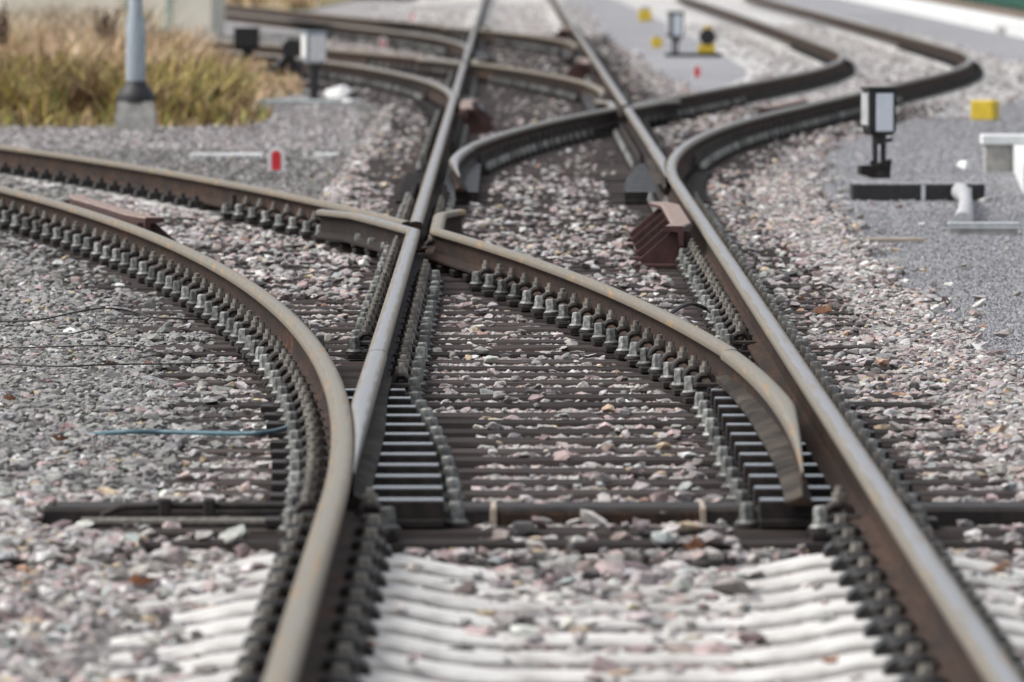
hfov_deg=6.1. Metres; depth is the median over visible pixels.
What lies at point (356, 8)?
ground
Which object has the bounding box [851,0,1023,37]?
platform
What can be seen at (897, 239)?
board
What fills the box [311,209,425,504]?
tongue rail
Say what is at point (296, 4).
grass
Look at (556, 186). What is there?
timber sleeper
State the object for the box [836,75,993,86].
concrete sleeper
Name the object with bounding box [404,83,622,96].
timber sleeper
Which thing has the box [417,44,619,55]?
timber sleeper
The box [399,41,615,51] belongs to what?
timber sleeper
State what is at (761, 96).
concrete sleeper
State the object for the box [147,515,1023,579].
concrete sleeper
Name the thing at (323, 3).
verge
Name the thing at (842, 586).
concrete sleeper
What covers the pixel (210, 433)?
blue cable
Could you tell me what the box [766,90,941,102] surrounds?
concrete sleeper
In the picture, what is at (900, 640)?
concrete sleeper
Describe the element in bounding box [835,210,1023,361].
gravel
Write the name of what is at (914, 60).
concrete sleeper
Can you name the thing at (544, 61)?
timber sleeper
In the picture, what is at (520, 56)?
timber sleeper
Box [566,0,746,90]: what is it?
path
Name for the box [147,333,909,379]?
timber sleeper
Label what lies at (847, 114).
timber sleeper
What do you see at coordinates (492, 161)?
timber sleeper
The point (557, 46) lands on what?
timber sleeper
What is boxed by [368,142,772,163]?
timber sleeper
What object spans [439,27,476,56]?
tongue rail
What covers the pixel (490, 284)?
timber sleeper
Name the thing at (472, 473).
timber sleeper
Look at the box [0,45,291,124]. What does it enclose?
grass
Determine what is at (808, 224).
ballast stones
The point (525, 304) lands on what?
timber sleeper
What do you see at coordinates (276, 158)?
fouling marker
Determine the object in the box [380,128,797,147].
timber sleeper
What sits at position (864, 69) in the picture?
concrete sleeper
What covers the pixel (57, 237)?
timber sleeper
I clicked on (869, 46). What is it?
concrete sleeper
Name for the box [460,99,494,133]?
check rail
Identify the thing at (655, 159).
tongue rail
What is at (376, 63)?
timber sleeper
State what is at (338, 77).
timber sleeper
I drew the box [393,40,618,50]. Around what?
timber sleeper
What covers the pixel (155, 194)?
concrete sleeper
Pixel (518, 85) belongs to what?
timber sleeper
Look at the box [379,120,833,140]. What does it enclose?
timber sleeper
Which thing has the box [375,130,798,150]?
timber sleeper
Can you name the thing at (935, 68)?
concrete sleeper
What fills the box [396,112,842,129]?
timber sleeper
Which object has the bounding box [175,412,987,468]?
timber sleeper
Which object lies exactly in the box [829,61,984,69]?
concrete sleeper
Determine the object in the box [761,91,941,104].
concrete sleeper
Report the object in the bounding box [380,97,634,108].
timber sleeper
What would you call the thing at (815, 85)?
concrete sleeper
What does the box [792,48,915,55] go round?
concrete sleeper
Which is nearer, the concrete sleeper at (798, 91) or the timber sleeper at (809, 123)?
the timber sleeper at (809, 123)
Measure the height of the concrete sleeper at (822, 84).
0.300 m
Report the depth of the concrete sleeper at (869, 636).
23.59 m
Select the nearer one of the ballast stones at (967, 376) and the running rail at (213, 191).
the ballast stones at (967, 376)
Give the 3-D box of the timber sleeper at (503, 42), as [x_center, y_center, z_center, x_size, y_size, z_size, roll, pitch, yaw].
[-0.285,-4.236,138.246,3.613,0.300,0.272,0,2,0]
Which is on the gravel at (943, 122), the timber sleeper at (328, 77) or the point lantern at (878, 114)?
the point lantern at (878, 114)
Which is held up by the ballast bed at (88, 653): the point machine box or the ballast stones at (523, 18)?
the ballast stones at (523, 18)
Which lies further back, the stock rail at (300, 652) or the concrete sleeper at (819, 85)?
the concrete sleeper at (819, 85)
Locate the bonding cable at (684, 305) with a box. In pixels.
[670,302,721,316]
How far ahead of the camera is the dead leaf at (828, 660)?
22.42 m
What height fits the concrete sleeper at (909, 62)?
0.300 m
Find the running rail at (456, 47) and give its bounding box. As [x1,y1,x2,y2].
[225,12,471,73]
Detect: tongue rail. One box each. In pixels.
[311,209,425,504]
[414,58,467,108]
[424,209,811,504]
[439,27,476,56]
[449,100,619,191]
[471,58,605,108]
[479,27,577,56]
[624,100,683,191]
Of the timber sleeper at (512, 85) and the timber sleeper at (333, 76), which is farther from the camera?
the timber sleeper at (333, 76)
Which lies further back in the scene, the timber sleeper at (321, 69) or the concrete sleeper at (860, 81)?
the timber sleeper at (321, 69)
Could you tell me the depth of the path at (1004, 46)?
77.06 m
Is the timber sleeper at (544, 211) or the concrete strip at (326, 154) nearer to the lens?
the timber sleeper at (544, 211)
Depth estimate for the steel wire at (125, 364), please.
37.40 m
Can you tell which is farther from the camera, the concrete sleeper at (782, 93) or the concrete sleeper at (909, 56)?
the concrete sleeper at (909, 56)
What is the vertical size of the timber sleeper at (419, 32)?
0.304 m
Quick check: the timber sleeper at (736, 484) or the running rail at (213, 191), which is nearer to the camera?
the timber sleeper at (736, 484)
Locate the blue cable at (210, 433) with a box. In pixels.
[89,425,287,435]
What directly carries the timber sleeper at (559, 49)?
on the ballast bed at (88, 653)
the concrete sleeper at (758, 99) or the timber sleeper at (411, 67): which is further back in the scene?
the timber sleeper at (411, 67)
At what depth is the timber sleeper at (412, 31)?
151.40 m
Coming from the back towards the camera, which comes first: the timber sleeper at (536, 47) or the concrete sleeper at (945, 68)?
the timber sleeper at (536, 47)
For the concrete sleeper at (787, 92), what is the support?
on the ballast bed at (660, 8)
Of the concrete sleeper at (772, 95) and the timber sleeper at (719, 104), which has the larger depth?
the concrete sleeper at (772, 95)
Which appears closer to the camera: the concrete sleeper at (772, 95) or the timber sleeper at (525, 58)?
the concrete sleeper at (772, 95)
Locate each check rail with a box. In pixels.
[65,194,176,241]
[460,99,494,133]
[552,26,569,39]
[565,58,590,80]
[626,202,690,267]
[754,98,808,115]
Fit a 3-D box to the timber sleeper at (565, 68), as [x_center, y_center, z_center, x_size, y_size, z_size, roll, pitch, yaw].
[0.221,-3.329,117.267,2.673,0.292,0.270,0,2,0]
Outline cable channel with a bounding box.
[947,222,1019,234]
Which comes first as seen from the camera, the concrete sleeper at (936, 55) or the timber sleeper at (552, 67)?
the timber sleeper at (552, 67)
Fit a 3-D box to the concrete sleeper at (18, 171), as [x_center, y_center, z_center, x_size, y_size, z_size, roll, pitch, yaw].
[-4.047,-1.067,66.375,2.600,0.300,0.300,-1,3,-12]
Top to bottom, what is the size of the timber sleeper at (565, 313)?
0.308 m
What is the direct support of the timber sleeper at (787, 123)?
on the ballast bed at (88, 653)
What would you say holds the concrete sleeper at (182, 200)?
on the ballast bed at (88, 653)
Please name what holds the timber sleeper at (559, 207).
on the ballast bed at (88, 653)
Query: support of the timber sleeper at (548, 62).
on the ballast bed at (88, 653)
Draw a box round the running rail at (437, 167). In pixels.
[208,48,458,250]
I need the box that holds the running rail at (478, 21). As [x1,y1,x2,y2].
[473,0,487,37]
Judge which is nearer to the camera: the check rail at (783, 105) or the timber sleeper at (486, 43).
the check rail at (783, 105)
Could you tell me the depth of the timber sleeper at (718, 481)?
30.28 m
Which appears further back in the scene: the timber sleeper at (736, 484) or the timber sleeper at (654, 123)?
the timber sleeper at (654, 123)
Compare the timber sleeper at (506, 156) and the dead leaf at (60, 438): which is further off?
the timber sleeper at (506, 156)
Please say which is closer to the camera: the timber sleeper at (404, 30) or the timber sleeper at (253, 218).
the timber sleeper at (253, 218)
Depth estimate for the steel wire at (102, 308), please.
41.81 m
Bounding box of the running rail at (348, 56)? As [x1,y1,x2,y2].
[204,40,461,66]
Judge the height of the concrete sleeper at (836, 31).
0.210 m
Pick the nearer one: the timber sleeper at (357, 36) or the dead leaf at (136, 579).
the dead leaf at (136, 579)
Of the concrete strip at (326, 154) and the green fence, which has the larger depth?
the green fence
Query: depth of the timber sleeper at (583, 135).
77.65 m
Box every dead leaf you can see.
[3,393,15,400]
[52,432,68,440]
[104,360,116,365]
[127,572,155,583]
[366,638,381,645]
[683,535,705,550]
[814,302,831,313]
[820,654,838,663]
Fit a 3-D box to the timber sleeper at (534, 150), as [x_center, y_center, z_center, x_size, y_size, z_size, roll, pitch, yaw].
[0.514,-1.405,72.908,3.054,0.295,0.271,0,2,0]
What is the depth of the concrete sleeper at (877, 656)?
22.99 m
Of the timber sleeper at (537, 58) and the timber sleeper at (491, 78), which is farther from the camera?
the timber sleeper at (537, 58)
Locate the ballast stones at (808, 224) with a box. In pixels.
[0,175,1015,290]
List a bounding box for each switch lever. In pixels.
[262,37,308,78]
[665,26,722,56]
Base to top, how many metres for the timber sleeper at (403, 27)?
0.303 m
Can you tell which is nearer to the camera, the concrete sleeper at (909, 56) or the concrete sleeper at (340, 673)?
the concrete sleeper at (340, 673)
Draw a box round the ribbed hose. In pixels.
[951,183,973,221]
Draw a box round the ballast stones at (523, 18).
[340,2,620,46]
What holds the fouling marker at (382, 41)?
on the ballast bed at (88, 653)
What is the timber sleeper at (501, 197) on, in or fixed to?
on the ballast bed at (88, 653)
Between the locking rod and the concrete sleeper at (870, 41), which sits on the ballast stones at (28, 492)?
the locking rod
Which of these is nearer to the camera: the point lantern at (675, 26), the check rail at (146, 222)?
the check rail at (146, 222)
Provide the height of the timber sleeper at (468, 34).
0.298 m
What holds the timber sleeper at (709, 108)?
on the ballast bed at (88, 653)
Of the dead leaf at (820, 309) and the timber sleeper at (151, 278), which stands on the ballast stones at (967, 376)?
the dead leaf at (820, 309)
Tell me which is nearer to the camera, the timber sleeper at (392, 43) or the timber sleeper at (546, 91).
the timber sleeper at (546, 91)
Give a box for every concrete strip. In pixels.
[190,153,262,159]
[314,153,339,158]
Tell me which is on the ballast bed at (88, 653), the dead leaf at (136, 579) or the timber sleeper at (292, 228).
the timber sleeper at (292, 228)
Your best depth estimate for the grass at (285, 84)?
105.44 m
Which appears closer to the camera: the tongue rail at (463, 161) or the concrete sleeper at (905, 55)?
the tongue rail at (463, 161)
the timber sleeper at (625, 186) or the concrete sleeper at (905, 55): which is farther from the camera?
the concrete sleeper at (905, 55)
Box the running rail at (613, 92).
[549,0,629,121]
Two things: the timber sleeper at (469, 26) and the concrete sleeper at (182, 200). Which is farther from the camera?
the timber sleeper at (469, 26)
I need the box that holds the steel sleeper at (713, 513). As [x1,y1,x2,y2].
[41,463,1023,526]
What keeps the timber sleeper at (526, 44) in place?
on the ballast bed at (88, 653)
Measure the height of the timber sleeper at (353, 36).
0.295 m
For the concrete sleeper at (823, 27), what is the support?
on the ballast bed at (660, 8)
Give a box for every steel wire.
[0,307,208,321]
[0,345,134,348]
[0,361,251,366]
[45,328,116,336]
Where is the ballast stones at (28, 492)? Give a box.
[0,460,1023,681]
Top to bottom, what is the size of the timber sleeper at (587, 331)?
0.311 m
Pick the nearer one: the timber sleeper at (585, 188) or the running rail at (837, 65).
the timber sleeper at (585, 188)
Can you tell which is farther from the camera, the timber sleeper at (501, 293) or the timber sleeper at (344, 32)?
the timber sleeper at (344, 32)
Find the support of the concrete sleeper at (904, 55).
on the ballast bed at (660, 8)
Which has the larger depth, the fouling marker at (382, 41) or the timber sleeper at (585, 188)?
the fouling marker at (382, 41)
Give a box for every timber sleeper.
[0,195,756,223]
[0,198,771,227]
[0,201,752,230]
[0,204,775,234]
[0,207,768,238]
[0,214,780,245]
[0,217,786,248]
[4,210,787,241]
[15,221,774,252]
[17,227,794,260]
[27,224,787,255]
[33,475,1023,538]
[48,238,818,271]
[53,234,805,268]
[55,242,812,276]
[62,254,835,290]
[63,246,825,282]
[63,250,808,285]
[77,258,832,295]
[78,231,790,264]
[84,267,851,305]
[94,263,846,299]
[112,292,867,334]
[114,272,846,310]
[118,277,851,317]
[118,287,864,326]
[122,282,848,322]
[136,303,851,344]
[138,298,858,339]
[138,309,887,351]
[138,486,1023,563]
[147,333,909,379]
[155,314,861,359]
[158,442,1017,501]
[162,378,965,428]
[163,432,1008,489]
[168,194,767,220]
[168,340,910,387]
[168,386,960,439]
[169,328,889,372]
[173,370,937,419]
[174,422,985,478]
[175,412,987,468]
[178,361,931,412]
[181,353,941,401]
[185,403,979,456]
[187,346,910,394]
[188,394,954,448]
[190,320,875,366]
[251,58,634,69]
[258,58,635,70]
[264,59,641,71]
[270,60,626,72]
[270,452,920,501]
[273,61,630,73]
[279,25,576,35]
[282,61,629,74]
[289,26,605,35]
[289,62,632,75]
[290,27,606,36]
[297,63,643,76]
[298,64,641,77]
[302,67,642,80]
[302,67,644,79]
[302,68,640,81]
[302,69,634,86]
[304,66,647,78]
[305,70,643,87]
[308,26,575,31]
[308,65,608,78]
[315,27,415,32]
[318,71,652,84]
[318,71,654,89]
[319,72,614,90]
[323,73,656,91]
[325,27,577,33]
[326,28,578,37]
[326,28,607,38]
[326,30,606,39]
[327,74,615,88]
[328,31,611,41]
[332,29,605,38]
[336,29,579,37]
[336,32,581,42]
[337,31,608,41]
[343,30,445,38]
[346,33,607,42]
[346,183,756,198]
[347,30,580,39]
[348,78,645,97]
[349,34,613,44]
[350,34,611,43]
[350,75,646,88]
[350,185,753,199]
[352,76,645,89]
[352,188,753,203]
[353,77,648,91]
[353,79,657,98]
[353,169,752,182]
[357,176,752,190]
[358,32,584,40]
[358,34,602,44]
[358,153,760,176]
[359,35,616,46]
[359,151,760,173]
[359,178,751,192]
[359,184,755,209]
[360,164,748,178]
[360,190,746,206]
[361,80,652,94]
[361,81,657,99]
[363,57,627,69]
[363,173,747,187]
[364,82,662,101]
[367,166,748,179]
[367,186,758,212]
[368,85,654,102]
[368,140,772,161]
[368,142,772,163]
[368,146,768,167]
[368,149,767,171]
[370,33,581,42]
[370,144,770,165]
[371,180,748,195]
[372,36,614,46]
[372,77,653,92]
[372,84,659,98]
[372,147,766,168]
[373,86,649,106]
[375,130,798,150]
[375,171,734,185]
[378,37,620,48]
[378,87,643,104]
[378,138,779,159]
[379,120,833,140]
[379,127,801,145]
[379,131,751,151]
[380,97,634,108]
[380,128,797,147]
[380,133,786,156]
[381,137,780,157]
[382,88,626,104]
[383,135,781,155]
[384,92,943,111]
[384,123,813,142]
[385,115,848,133]
[386,35,569,44]
[386,38,597,48]
[386,119,839,141]
[386,122,814,140]
[386,189,740,214]
[389,104,860,123]
[389,192,768,217]
[390,102,902,121]
[390,108,861,125]
[390,111,861,128]
[391,95,633,104]
[391,109,861,126]
[392,39,612,49]
[392,113,864,133]
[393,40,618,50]
[393,94,934,109]
[393,96,918,112]
[393,97,925,116]
[394,95,935,113]
[394,99,914,119]
[394,103,899,123]
[394,105,860,124]
[395,38,618,49]
[396,100,905,120]
[396,107,860,124]
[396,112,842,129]
[397,36,584,45]
[398,98,918,117]
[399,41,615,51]
[400,91,940,107]
[400,125,812,144]
[401,37,570,46]
[402,117,849,137]
[403,41,621,52]
[403,43,550,53]
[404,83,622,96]
[408,43,621,53]
[417,39,586,49]
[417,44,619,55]
[418,44,617,55]
[423,40,611,51]
[431,42,591,51]
[432,53,622,57]
[432,116,845,134]
[436,50,621,56]
[442,45,594,55]
[442,51,600,56]
[444,54,626,58]
[445,52,578,58]
[446,53,621,59]
[448,54,624,60]
[449,55,625,61]
[455,58,631,66]
[456,54,626,65]
[459,55,632,67]
[461,57,635,68]
[472,55,629,62]
[477,57,627,64]
[492,61,628,63]
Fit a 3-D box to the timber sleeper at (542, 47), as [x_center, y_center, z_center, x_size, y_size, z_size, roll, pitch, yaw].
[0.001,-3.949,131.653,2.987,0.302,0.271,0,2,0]
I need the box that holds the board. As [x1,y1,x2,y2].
[866,238,924,241]
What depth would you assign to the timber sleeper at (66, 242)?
51.85 m
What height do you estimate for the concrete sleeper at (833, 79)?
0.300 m
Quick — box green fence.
[953,0,1023,11]
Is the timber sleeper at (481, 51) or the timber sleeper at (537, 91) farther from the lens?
the timber sleeper at (481, 51)
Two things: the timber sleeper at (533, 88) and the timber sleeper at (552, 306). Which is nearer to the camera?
the timber sleeper at (552, 306)
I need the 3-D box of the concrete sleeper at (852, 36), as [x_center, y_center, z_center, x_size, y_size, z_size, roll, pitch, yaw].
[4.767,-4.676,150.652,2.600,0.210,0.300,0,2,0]
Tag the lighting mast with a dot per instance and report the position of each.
(135, 101)
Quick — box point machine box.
[850,182,984,200]
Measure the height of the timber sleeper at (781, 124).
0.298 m
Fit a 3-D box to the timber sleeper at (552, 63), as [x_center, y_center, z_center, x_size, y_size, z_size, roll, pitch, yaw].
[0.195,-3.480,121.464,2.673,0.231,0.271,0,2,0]
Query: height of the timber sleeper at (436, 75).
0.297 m
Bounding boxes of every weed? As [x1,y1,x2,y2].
[0,1,9,52]
[94,4,121,45]
[192,84,236,101]
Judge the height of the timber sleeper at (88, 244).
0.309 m
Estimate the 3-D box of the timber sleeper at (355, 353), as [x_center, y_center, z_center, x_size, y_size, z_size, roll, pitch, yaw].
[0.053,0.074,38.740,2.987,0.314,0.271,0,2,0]
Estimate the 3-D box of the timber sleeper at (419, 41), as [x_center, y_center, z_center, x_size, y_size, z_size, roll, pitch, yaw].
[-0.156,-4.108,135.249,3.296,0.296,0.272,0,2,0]
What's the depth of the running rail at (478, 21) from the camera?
167.87 m
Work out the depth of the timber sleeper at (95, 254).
50.06 m
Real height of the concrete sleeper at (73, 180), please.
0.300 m
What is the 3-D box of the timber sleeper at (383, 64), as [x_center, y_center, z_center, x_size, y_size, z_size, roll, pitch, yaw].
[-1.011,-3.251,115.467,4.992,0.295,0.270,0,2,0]
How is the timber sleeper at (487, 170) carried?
on the ballast bed at (88, 653)
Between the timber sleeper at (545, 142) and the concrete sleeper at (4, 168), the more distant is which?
the timber sleeper at (545, 142)
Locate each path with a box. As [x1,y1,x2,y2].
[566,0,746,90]
[775,0,1023,358]
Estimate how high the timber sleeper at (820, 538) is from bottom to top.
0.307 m
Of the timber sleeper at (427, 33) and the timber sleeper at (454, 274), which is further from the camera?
the timber sleeper at (427, 33)
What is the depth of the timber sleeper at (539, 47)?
132.17 m
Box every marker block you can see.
[638,6,651,20]
[651,35,661,47]
[971,100,998,119]
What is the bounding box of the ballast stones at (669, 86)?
[193,33,701,103]
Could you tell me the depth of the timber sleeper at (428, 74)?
111.18 m
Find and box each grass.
[0,0,194,43]
[0,17,305,105]
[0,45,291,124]
[225,0,328,8]
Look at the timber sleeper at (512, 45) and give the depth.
137.00 m
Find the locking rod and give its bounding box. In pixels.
[81,497,285,526]
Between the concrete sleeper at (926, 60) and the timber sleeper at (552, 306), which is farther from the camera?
the concrete sleeper at (926, 60)
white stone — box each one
[324,84,352,97]
[342,98,354,103]
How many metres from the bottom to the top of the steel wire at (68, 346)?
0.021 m
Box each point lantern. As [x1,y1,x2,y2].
[233,27,259,59]
[300,31,326,98]
[666,11,684,52]
[857,86,897,177]
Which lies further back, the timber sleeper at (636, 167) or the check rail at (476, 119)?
the check rail at (476, 119)
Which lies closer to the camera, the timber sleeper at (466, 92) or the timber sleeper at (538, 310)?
the timber sleeper at (538, 310)
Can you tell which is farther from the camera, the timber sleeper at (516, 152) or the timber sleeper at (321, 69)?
the timber sleeper at (321, 69)
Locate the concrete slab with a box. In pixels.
[256,99,359,104]
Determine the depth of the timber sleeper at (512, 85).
102.84 m
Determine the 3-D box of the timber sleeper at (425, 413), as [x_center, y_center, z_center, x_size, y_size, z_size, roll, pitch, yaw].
[0.182,0.309,33.345,2.753,0.304,0.271,0,2,0]
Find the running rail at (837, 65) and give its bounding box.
[629,0,847,108]
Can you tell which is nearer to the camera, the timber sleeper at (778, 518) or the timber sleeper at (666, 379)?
the timber sleeper at (778, 518)
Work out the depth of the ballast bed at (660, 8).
181.40 m
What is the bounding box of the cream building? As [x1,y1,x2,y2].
[0,0,224,39]
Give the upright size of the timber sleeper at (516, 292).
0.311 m
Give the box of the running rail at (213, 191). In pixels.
[0,144,410,225]
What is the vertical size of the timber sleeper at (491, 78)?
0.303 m
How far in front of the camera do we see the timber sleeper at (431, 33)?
148.40 m
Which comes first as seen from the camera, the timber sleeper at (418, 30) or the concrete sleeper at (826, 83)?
the concrete sleeper at (826, 83)
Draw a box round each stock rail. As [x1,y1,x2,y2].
[0,185,360,681]
[666,0,1023,681]
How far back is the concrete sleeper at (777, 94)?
96.74 m
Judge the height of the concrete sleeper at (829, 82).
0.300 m
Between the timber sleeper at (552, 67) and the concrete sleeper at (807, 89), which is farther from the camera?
the timber sleeper at (552, 67)
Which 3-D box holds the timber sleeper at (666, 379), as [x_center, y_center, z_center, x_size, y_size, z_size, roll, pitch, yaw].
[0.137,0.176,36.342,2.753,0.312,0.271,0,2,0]
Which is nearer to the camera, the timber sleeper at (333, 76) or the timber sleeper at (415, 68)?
the timber sleeper at (333, 76)
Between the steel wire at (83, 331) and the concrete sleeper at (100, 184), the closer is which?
the steel wire at (83, 331)
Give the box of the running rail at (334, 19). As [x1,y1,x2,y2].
[225,4,472,32]
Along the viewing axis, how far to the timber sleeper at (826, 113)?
84.21 m
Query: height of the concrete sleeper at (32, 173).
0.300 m
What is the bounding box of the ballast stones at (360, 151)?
[0,99,957,184]
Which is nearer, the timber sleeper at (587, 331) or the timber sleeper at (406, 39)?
the timber sleeper at (587, 331)
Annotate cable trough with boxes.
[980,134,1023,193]
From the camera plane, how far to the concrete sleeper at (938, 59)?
121.83 m
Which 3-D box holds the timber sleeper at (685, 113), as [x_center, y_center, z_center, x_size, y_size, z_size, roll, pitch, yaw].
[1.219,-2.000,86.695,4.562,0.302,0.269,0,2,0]
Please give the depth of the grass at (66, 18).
129.86 m
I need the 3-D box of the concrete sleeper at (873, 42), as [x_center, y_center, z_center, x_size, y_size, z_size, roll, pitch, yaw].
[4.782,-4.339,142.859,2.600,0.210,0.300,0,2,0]
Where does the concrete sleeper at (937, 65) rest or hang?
on the ballast bed at (660, 8)
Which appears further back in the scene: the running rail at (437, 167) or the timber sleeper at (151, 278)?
the running rail at (437, 167)
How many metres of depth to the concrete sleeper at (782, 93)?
97.31 m
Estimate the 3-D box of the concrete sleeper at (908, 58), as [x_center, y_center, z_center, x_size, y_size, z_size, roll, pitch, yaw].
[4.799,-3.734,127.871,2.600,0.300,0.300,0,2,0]
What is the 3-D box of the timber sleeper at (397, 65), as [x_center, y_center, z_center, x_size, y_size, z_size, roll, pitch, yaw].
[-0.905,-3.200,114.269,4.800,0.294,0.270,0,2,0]
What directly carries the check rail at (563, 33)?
on the timber sleeper at (468, 34)
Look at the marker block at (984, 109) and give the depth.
88.10 m
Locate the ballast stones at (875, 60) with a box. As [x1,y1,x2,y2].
[684,23,1023,119]
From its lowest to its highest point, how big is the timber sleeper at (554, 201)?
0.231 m
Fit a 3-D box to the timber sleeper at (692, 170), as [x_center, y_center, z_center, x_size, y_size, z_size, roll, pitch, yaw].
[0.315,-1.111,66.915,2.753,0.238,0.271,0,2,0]
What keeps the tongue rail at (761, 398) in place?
on the timber sleeper at (666, 379)
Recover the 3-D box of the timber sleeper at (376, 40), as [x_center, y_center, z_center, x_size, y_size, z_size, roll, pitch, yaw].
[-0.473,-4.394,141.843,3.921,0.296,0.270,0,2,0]
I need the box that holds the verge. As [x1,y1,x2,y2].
[272,0,345,8]
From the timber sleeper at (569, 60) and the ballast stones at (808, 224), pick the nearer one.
the ballast stones at (808, 224)
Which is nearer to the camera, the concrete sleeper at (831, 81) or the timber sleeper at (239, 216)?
the timber sleeper at (239, 216)
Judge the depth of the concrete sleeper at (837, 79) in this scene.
105.64 m
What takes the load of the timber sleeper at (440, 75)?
on the ballast bed at (88, 653)
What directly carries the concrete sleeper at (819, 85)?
on the ballast bed at (660, 8)
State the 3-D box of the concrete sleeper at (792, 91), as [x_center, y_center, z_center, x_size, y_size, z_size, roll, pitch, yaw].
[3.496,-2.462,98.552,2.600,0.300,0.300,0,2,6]
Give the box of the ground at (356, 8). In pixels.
[193,0,999,98]
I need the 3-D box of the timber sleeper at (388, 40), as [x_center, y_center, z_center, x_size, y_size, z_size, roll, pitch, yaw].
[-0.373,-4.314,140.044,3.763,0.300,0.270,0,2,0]
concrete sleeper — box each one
[0,162,19,177]
[11,164,33,179]
[21,167,47,182]
[34,169,61,184]
[43,171,75,186]
[65,173,88,188]
[77,176,102,190]
[80,178,116,193]
[89,606,1020,681]
[99,589,1023,662]
[106,180,129,196]
[110,573,1023,644]
[113,183,143,199]
[119,557,1023,626]
[131,542,1020,610]
[133,185,157,202]
[137,188,170,207]
[138,528,1023,594]
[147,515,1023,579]
[153,190,184,207]
[167,193,198,211]
[171,625,1011,681]
[186,196,234,216]
[228,664,1023,681]
[234,644,1023,681]
[723,27,838,29]
[734,97,901,106]
[743,31,852,31]
[743,96,904,105]
[746,95,909,105]
[748,35,866,36]
[750,94,913,103]
[751,36,869,37]
[756,92,917,102]
[757,37,873,37]
[760,40,883,41]
[760,41,886,43]
[760,42,889,44]
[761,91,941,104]
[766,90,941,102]
[767,43,893,44]
[770,44,896,46]
[771,89,940,100]
[776,88,945,100]
[780,46,909,55]
[781,87,957,100]
[784,47,913,56]
[785,47,911,55]
[786,86,956,99]
[788,43,900,50]
[790,85,958,97]
[791,48,917,56]
[792,45,905,51]
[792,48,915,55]
[795,84,967,97]
[797,49,918,57]
[799,52,928,61]
[800,52,931,62]
[800,84,970,96]
[802,49,921,58]
[803,50,923,59]
[803,56,943,66]
[804,55,940,64]
[804,56,941,65]
[804,83,968,94]
[805,51,928,60]
[807,54,937,62]
[809,53,934,60]
[809,58,947,67]
[809,82,971,93]
[810,57,946,66]
[810,58,986,68]
[811,54,935,61]
[811,59,985,68]
[813,81,978,92]
[817,80,975,90]
[821,79,974,88]
[825,78,978,88]
[826,60,983,69]
[828,60,991,70]
[828,77,983,87]
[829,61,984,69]
[831,76,993,88]
[834,75,988,86]
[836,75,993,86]
[838,74,995,85]
[840,73,992,83]
[842,72,998,83]
[844,71,999,82]
[846,70,988,80]
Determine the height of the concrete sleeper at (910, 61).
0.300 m
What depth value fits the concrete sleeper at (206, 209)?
58.77 m
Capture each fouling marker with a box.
[267,147,284,171]
[379,37,386,46]
[409,12,414,20]
[692,64,701,77]
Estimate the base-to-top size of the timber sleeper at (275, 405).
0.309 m
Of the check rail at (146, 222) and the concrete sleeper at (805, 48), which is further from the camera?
the concrete sleeper at (805, 48)
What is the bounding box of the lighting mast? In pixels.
[115,0,156,131]
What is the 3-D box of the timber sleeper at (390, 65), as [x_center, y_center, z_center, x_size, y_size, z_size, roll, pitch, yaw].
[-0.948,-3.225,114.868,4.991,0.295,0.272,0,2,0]
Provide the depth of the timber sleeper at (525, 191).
63.25 m
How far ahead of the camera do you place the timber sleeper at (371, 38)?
142.41 m
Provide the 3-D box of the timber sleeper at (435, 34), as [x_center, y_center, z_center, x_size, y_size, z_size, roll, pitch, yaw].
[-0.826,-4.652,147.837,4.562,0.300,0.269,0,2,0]
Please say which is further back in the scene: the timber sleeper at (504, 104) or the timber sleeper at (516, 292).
the timber sleeper at (504, 104)
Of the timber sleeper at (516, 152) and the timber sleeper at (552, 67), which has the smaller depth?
the timber sleeper at (516, 152)
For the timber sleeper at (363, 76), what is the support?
on the ballast bed at (88, 653)
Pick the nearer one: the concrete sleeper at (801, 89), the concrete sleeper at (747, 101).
the concrete sleeper at (747, 101)
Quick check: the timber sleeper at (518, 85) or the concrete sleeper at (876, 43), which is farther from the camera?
the concrete sleeper at (876, 43)
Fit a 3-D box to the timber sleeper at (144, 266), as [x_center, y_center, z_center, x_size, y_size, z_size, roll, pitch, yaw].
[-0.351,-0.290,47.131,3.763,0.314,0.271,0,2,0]
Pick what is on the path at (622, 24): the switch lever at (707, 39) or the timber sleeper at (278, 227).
the switch lever at (707, 39)
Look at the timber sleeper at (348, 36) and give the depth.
146.00 m
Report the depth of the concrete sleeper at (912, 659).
21.85 m
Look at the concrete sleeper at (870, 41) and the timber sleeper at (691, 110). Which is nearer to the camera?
the timber sleeper at (691, 110)
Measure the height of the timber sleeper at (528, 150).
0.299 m
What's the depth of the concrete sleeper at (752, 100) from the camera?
93.74 m
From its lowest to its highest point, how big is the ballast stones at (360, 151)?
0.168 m
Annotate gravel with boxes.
[0,97,364,185]
[813,103,1023,211]
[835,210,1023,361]
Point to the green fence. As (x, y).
(1019, 4)
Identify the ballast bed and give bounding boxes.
[0,87,813,681]
[414,0,585,30]
[616,0,1023,115]
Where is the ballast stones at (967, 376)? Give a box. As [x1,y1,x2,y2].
[0,285,1023,478]
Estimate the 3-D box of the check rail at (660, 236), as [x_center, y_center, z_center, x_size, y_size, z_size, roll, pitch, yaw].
[0.773,-0.572,51.057,0.300,0.214,4.314,0,2,0]

